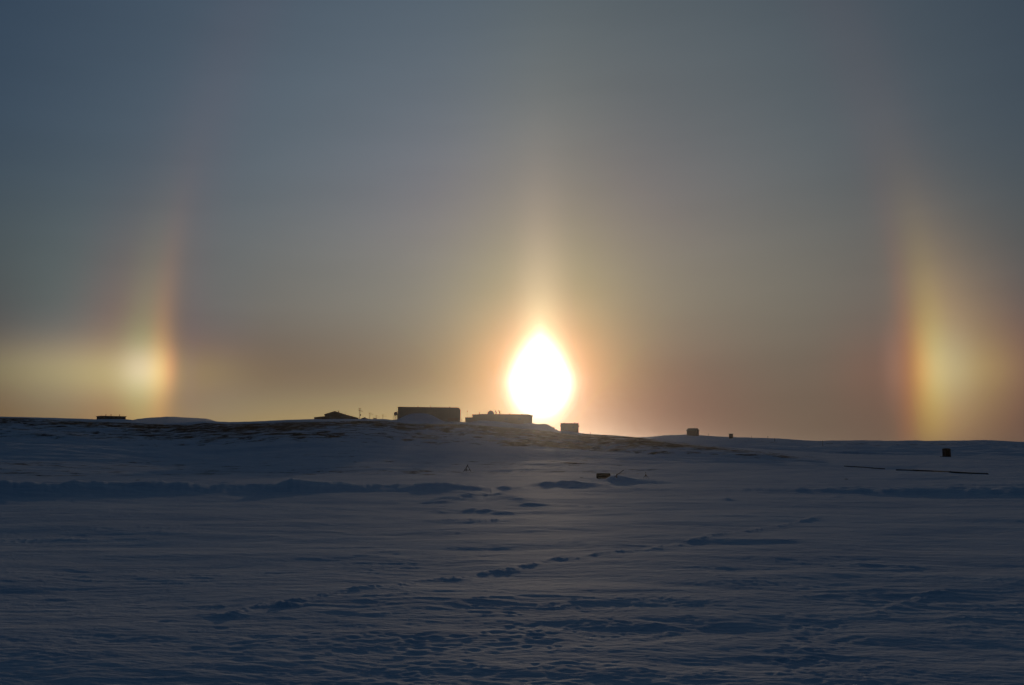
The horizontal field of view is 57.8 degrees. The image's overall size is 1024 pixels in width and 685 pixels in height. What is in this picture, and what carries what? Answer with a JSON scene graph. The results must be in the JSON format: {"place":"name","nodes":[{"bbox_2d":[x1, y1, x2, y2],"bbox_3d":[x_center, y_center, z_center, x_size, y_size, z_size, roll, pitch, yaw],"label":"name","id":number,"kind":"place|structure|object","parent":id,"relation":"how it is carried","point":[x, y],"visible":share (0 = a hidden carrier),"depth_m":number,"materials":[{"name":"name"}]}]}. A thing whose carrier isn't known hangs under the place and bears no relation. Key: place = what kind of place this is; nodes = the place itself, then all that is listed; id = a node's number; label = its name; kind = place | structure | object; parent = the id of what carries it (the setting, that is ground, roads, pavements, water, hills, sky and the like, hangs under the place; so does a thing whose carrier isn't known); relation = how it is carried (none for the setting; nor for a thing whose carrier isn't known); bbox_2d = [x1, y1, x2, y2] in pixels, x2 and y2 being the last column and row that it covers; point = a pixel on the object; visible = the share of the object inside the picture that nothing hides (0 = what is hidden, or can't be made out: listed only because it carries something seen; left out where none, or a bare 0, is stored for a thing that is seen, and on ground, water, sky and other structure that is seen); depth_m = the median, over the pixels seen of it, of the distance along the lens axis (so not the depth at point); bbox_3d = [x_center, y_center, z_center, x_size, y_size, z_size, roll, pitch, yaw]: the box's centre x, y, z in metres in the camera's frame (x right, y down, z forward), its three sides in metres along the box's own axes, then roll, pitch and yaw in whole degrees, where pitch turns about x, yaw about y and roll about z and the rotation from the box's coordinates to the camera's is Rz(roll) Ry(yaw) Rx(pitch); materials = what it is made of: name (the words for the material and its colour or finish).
{"place":"outdoors","nodes":[
{"label":"outdoors","id":0,"kind":"place"},
{"bbox_2d":[0,413,1023,684],"bbox_3d":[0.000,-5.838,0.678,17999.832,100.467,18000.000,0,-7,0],"label":"snow field","id":1,"kind":"structure","parent":0,"point":[408,549],"depth_m":30.74,"materials":[{"name":"white snow"}]},
{"bbox_2d":[96,414,126,418],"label":"barracks","id":2,"kind":"structure","parent":1,"relation":"on","point":[111,417],"depth_m":449.09,"materials":[{"name":"metal"}]},
{"bbox_2d":[314,410,358,418],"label":"gabled house","id":3,"kind":"structure","parent":1,"relation":"on","point":[335,415],"depth_m":425.48,"materials":[{"name":"metal"}]},
{"bbox_2d":[398,405,460,421],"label":"hall","id":4,"kind":"structure","parent":1,"relation":"on","point":[449,414],"depth_m":388.91,"materials":[{"name":"paint"}]},
{"bbox_2d":[465,417,471,421],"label":"annex hut","id":5,"kind":"object","parent":1,"relation":"on","point":[468,419],"visible":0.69,"depth_m":391.36,"materials":[{"name":"beige"}]},
{"bbox_2d":[472,412,532,423],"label":"flat roofed building","id":6,"kind":"structure","parent":1,"relation":"on","point":[517,418],"depth_m":390.85,"materials":[{"name":"beige"}]},
{"bbox_2d":[560,422,578,432],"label":"square hut","id":7,"kind":"object","parent":1,"relation":"on","point":[573,427],"visible":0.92,"depth_m":365.84,"materials":[{"name":"beige"}]},
{"bbox_2d":[596,473,609,478],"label":"fuel tank","id":8,"kind":"object","parent":1,"relation":"on","point":[602,475],"visible":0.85,"depth_m":110.14,"materials":[{"name":"metal"}]},
{"bbox_2d":[686,428,698,435],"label":"gabled shed","id":9,"kind":"structure","parent":1,"relation":"on","point":[692,431],"depth_m":584.67,"materials":[{"name":"metal"}]},
{"bbox_2d":[845,466,884,468],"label":"pipeline","id":10,"kind":"object","parent":1,"relation":"on","point":[865,467],"visible":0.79,"depth_m":175.52,"materials":[{"name":"metal"}]},
{"bbox_2d":[896,469,987,473],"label":"pipeline","id":11,"kind":"object","parent":1,"relation":"on","point":[943,471],"visible":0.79,"depth_m":143.87,"materials":[{"name":"metal"}]},
{"bbox_2d":[940,448,950,456],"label":"round topped hut","id":12,"kind":"object","parent":1,"relation":"on","point":[946,452],"visible":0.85,"depth_m":246.83,"materials":[{"name":"metal"}]},
{"bbox_2d":[0,0,1023,441],"label":"sky","id":13,"kind":"structure","parent":0,"point":[782,219],"materials":[{"name":"grey"}]}
]}

